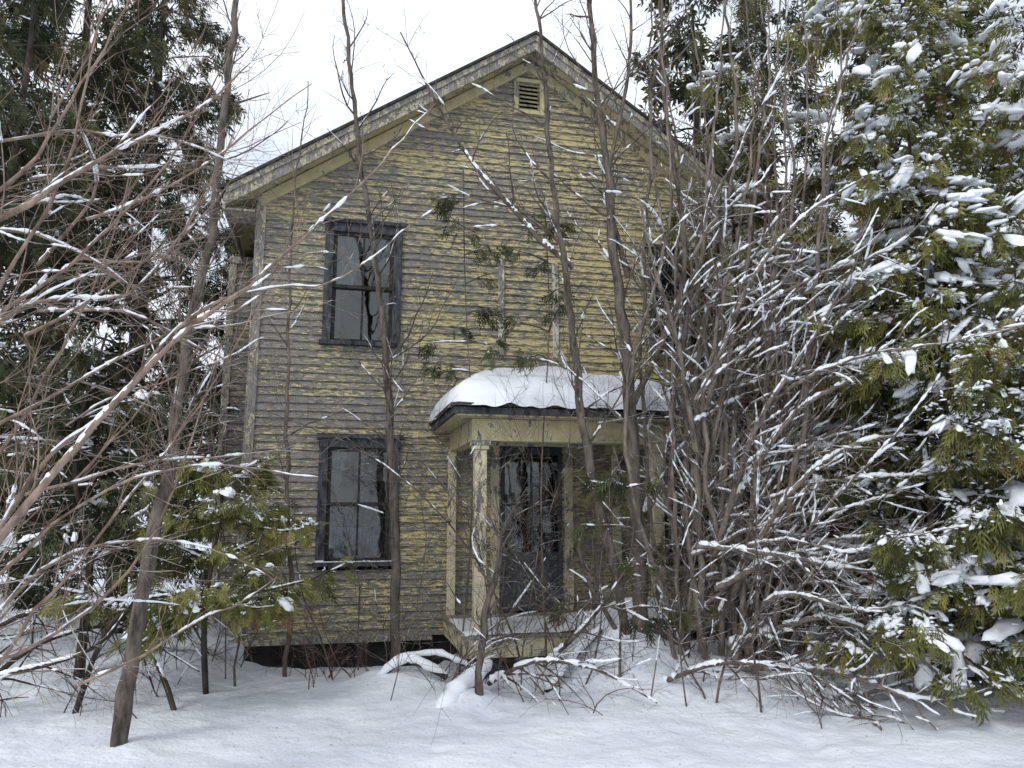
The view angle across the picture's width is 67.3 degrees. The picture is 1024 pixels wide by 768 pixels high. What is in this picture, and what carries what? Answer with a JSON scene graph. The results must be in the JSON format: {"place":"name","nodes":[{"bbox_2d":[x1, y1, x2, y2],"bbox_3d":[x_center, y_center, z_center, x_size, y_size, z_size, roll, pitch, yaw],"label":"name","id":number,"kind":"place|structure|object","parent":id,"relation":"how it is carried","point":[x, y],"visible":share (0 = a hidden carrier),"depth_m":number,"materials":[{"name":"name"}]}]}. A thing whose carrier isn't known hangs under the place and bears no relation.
{"place":"outdoors","nodes":[
{"label":"outdoors","id":0,"kind":"place"},
{"bbox_2d":[0,507,1023,767],"bbox_3d":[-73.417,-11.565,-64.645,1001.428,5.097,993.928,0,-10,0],"label":"snow ground","id":1,"kind":"structure","parent":0,"point":[260,717],"depth_m":6.04,"materials":[{"name":"white snow"}]},
{"bbox_2d":[0,0,137,578],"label":"cedar tree","id":2,"kind":"object","parent":1,"relation":"on","point":[11,35],"visible":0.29,"depth_m":10.82,"materials":[{"name":"green plant"}]},
{"bbox_2d":[0,0,164,607],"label":"cedar tree","id":3,"kind":"object","parent":1,"relation":"on","point":[22,106],"visible":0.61,"depth_m":8.71,"materials":[{"name":"green plant"}]},
{"bbox_2d":[0,0,213,608],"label":"cedar tree","id":4,"kind":"object","parent":1,"relation":"on","point":[85,31],"visible":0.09,"depth_m":14.57,"materials":[{"name":"green plant"}]},
{"bbox_2d":[0,553,218,716],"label":"bare shrub","id":5,"kind":"object","parent":1,"relation":"on","point":[104,637],"visible":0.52,"depth_m":6.34,"materials":[{"name":"brown plant"}]},
{"bbox_2d":[0,332,224,679],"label":"young cedar","id":6,"kind":"object","parent":1,"relation":"on","point":[81,360],"visible":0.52,"depth_m":7.50,"materials":[{"name":"green plant"}]},
{"bbox_2d":[0,0,250,633],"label":"cedar tree","id":7,"kind":"object","parent":1,"relation":"on","point":[155,57],"visible":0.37,"depth_m":11.64,"materials":[{"name":"green plant"}]},
{"bbox_2d":[0,527,264,718],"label":"brush","id":8,"kind":"object","parent":1,"relation":"on","point":[97,666],"visible":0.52,"depth_m":6.41,"materials":[{"name":"grey plant"}]},
{"bbox_2d":[67,0,312,746],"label":"bare tree","id":9,"kind":"object","parent":1,"relation":"on","point":[123,703],"visible":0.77,"depth_m":5.86,"materials":[{"name":"brown plant"}]},
{"bbox_2d":[67,474,317,677],"bbox_3d":[-3.323,2.068,8.153,2.489,2.484,3.174,6,-11,-34],"label":"brush","id":10,"kind":"object","parent":1,"relation":"on","point":[247,648],"visible":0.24,"depth_m":7.90,"materials":[{"name":"green plant"}]},
{"bbox_2d":[33,437,357,694],"bbox_3d":[-2.720,1.743,7.077,2.462,2.505,2.459,-6,-11,33],"label":"young cedar","id":11,"kind":"object","parent":1,"relation":"on","point":[264,522],"visible":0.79,"depth_m":6.82,"materials":[{"name":"green plant"}]},
{"bbox_2d":[51,169,410,686],"bbox_3d":[-3.055,0.271,8.446,3.770,5.565,4.345,0,-10,0],"label":"brush","id":12,"kind":"object","parent":1,"relation":"on","point":[327,658],"visible":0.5,"depth_m":8.07,"materials":[{"name":"grey plant"}]},
{"bbox_2d":[0,0,488,721],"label":"bare shrub","id":13,"kind":"object","parent":1,"relation":"on","point":[102,266],"visible":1,"depth_m":4.18,"materials":[{"name":"beige plant"}]},
{"bbox_2d":[260,81,348,676],"bbox_3d":[-2.284,-0.181,8.303,1.086,6.503,0.534,4,-10,-25],"label":"bare tree","id":14,"kind":"object","parent":1,"relation":"on","point":[291,574],"visible":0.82,"depth_m":8.11,"materials":[{"name":"grey plant"}]},
{"bbox_2d":[258,570,388,689],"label":"brush","id":15,"kind":"object","parent":1,"relation":"on","point":[331,656],"visible":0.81,"depth_m":7.47,"materials":[{"name":"brown plant"}]},
{"bbox_2d":[326,0,460,659],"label":"bare tree","id":16,"kind":"object","parent":1,"relation":"on","point":[390,406],"visible":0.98,"depth_m":8.53,"materials":[{"name":"grey plant"}]},
{"bbox_2d":[377,651,447,679],"bbox_3d":[-0.972,2.709,7.349,0.728,0.293,0.145,-1,-10,4],"label":"fallen log","id":17,"kind":"object","parent":1,"relation":"on","point":[421,661],"visible":0.86,"depth_m":7.32,"materials":[{"name":"white plant"}]},
{"bbox_2d":[400,649,473,667],"bbox_3d":[-0.735,2.695,7.512,0.795,0.208,0.095,-2,-10,11],"label":"fallen log","id":18,"kind":"object","parent":1,"relation":"on","point":[443,654],"visible":0.56,"depth_m":7.48,"materials":[{"name":"white plant"}]},
{"bbox_2d":[201,266,708,731],"bbox_3d":[-0.534,0.687,7.188,4.410,4.401,4.241,0,-10,0],"label":"brush","id":19,"kind":"object","parent":1,"relation":"on","point":[448,552],"visible":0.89,"depth_m":7.21,"materials":[{"name":"brown plant"}]},
{"bbox_2d":[417,170,510,670],"bbox_3d":[-0.531,0.386,8.361,1.069,5.603,0.848,0,-10,0],"label":"young cedar","id":20,"kind":"object","parent":1,"relation":"on","point":[446,207],"visible":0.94,"depth_m":8.57,"materials":[{"name":"green plant"}]},
{"bbox_2d":[435,659,494,707],"bbox_3d":[-0.392,2.669,6.763,0.207,0.374,0.885,-6,-11,32],"label":"fallen log","id":21,"kind":"object","parent":1,"relation":"on","point":[458,686],"visible":0.68,"depth_m":6.61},
{"bbox_2d":[346,528,623,692],"bbox_3d":[-0.359,2.326,7.506,2.772,1.832,1.651,0,-10,0],"label":"brush","id":22,"kind":"object","parent":1,"relation":"on","point":[470,662],"visible":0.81,"depth_m":7.30,"materials":[{"name":"grey plant"}]},
{"bbox_2d":[438,477,541,695],"bbox_3d":[-0.238,1.831,6.702,0.876,2.015,0.862,-5,-11,28],"label":"broken branch","id":23,"kind":"object","parent":1,"relation":"on","point":[483,627],"visible":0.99,"depth_m":6.66,"materials":[{"name":"plant"}]},
{"bbox_2d":[0,132,998,542],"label":"background woods","id":24,"kind":"object","parent":1,"relation":"on","point":[216,448],"depth_m":40.57,"materials":[{"name":"grey plant"}]},
{"bbox_2d":[207,30,803,668],"bbox_3d":[-0.613,0.063,13.308,7.780,8.668,10.878,2,-10,-13],"label":"farmhouse","id":25,"kind":"object","parent":1,"relation":"on","point":[325,166],"visible":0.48,"depth_m":9.69,"materials":[{"name":"yellow wood"}]},
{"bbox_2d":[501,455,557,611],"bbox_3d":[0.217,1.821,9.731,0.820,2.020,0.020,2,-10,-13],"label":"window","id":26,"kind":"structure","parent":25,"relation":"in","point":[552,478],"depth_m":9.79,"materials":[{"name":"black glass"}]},
{"bbox_2d":[499,447,564,610],"bbox_3d":[0.244,1.793,9.617,0.836,1.998,0.040,2,-10,-13],"label":"front door","id":27,"kind":"structure","parent":25,"relation":"in","point":[557,452],"depth_m":9.55,"materials":[{"name":"grey wood"}]},
{"bbox_2d":[477,195,578,657],"bbox_3d":[0.342,0.501,7.848,1.060,5.199,1.125,4,-10,-24],"label":"young cedar","id":28,"kind":"object","parent":1,"relation":"on","point":[521,361],"visible":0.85,"depth_m":8.09,"materials":[{"name":"green plant"}]},
{"bbox_2d":[373,0,714,634],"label":"bare tree","id":29,"kind":"object","parent":1,"relation":"on","point":[623,328],"visible":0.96,"depth_m":7.80,"materials":[{"name":"brown plant"}]},
{"bbox_2d":[466,626,651,717],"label":"brush","id":30,"kind":"object","parent":1,"relation":"on","point":[593,710],"visible":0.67,"depth_m":6.29,"materials":[{"name":"brown plant"}]},
{"bbox_2d":[472,586,663,702],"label":"brush","id":31,"kind":"object","parent":1,"relation":"on","point":[566,654],"visible":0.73,"depth_m":6.93,"materials":[{"name":"brown plant"}]},
{"bbox_2d":[544,626,602,692],"bbox_3d":[0.556,2.562,7.179,0.683,0.561,0.150,6,-11,-34],"label":"fallen log","id":32,"kind":"object","parent":1,"relation":"on","point":[561,673],"visible":0.64,"depth_m":7.15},
{"bbox_2d":[547,447,694,677],"bbox_3d":[0.974,1.778,6.995,1.319,2.406,1.217,0,-10,0],"label":"young cedar","id":33,"kind":"object","parent":1,"relation":"on","point":[600,489],"visible":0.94,"depth_m":6.96,"materials":[{"name":"green plant"}]},
{"bbox_2d":[377,333,948,693],"bbox_3d":[0.567,1.432,7.611,2.799,3.164,6.587,8,-12,-38],"label":"brush","id":34,"kind":"object","parent":1,"relation":"on","point":[618,557],"visible":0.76,"depth_m":6.64,"materials":[{"name":"brown plant"}]},
{"bbox_2d":[487,557,873,714],"bbox_3d":[1.339,2.207,6.805,3.129,1.354,1.420,0,-10,0],"label":"fallen branch","id":35,"kind":"object","parent":1,"relation":"on","point":[698,668],"visible":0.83,"depth_m":6.60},
{"bbox_2d":[408,372,963,742],"bbox_3d":[1.470,1.453,6.791,3.512,2.895,4.748,7,-12,-34],"label":"brush","id":36,"kind":"object","parent":1,"relation":"on","point":[734,642],"visible":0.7,"depth_m":6.63,"materials":[{"name":"brown plant"}]},
{"bbox_2d":[619,49,855,539],"bbox_3d":[2.543,-0.460,9.357,2.624,7.608,2.455,0,-10,0],"label":"cedar tree","id":37,"kind":"object","parent":1,"relation":"on","point":[725,138],"visible":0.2,"depth_m":9.37,"materials":[{"name":"green plant"}]},
{"bbox_2d":[630,0,854,522],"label":"cedar tree","id":38,"kind":"object","parent":1,"relation":"on","point":[679,96],"visible":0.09,"depth_m":21.55,"materials":[{"name":"green plant"}]},
{"bbox_2d":[547,0,1023,729],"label":"bare tree","id":39,"kind":"object","parent":1,"relation":"on","point":[701,432],"visible":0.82,"depth_m":7.44,"materials":[{"name":"brown plant"}]},
{"bbox_2d":[665,66,960,658],"bbox_3d":[3.233,-0.265,8.643,3.258,6.820,1.756,0,-10,0],"label":"bare tree","id":40,"kind":"object","parent":1,"relation":"on","point":[744,405],"visible":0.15,"depth_m":8.31,"materials":[{"name":"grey plant"}]},
{"bbox_2d":[722,563,906,731],"bbox_3d":[2.441,2.599,6.277,1.477,2.336,1.850,-3,-10,15],"label":"brush","id":41,"kind":"object","parent":1,"relation":"on","point":[836,711],"visible":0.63,"depth_m":6.18,"materials":[{"name":"grey plant"}]},
{"bbox_2d":[714,575,916,695],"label":"brush","id":42,"kind":"object","parent":1,"relation":"on","point":[796,643],"visible":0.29,"depth_m":6.77,"materials":[{"name":"grey plant"}]},
{"bbox_2d":[679,0,963,604],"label":"cedar tree","id":43,"kind":"object","parent":1,"relation":"on","point":[738,44],"visible":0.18,"depth_m":14.15,"materials":[{"name":"green plant"}]},
{"bbox_2d":[729,601,929,728],"bbox_3d":[2.709,2.250,6.328,1.793,1.035,1.588,0,-10,0],"label":"brush","id":44,"kind":"object","parent":1,"relation":"on","point":[804,671],"visible":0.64,"depth_m":6.05,"materials":[{"name":"brown plant"}]},
{"bbox_2d":[708,0,1023,727],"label":"cedar tree","id":45,"kind":"object","parent":1,"relation":"on","point":[974,661],"visible":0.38,"depth_m":7.87,"materials":[{"name":"green plant"}]},
{"bbox_2d":[778,0,1023,689],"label":"cedar tree","id":46,"kind":"object","parent":1,"relation":"on","point":[965,188],"visible":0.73,"depth_m":7.13,"materials":[{"name":"green plant"}]},
{"bbox_2d":[810,0,1023,536],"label":"cedar tree","id":47,"kind":"object","parent":1,"relation":"on","point":[858,61],"visible":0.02,"depth_m":15.08,"materials":[{"name":"green plant"}]},
{"bbox_2d":[881,0,1023,680],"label":"cedar tree","id":48,"kind":"object","parent":1,"relation":"on","point":[1012,140],"visible":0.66,"depth_m":6.50,"materials":[{"name":"green plant"}]},
{"bbox_2d":[903,0,1023,628],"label":"cedar tree","id":49,"kind":"object","parent":1,"relation":"on","point":[982,39],"visible":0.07,"depth_m":9.15,"materials":[{"name":"green plant"}]},
{"bbox_2d":[0,0,1023,506],"label":"sky","id":50,"kind":"structure","parent":0,"point":[454,34],"materials":[{"name":"white"}]}
]}

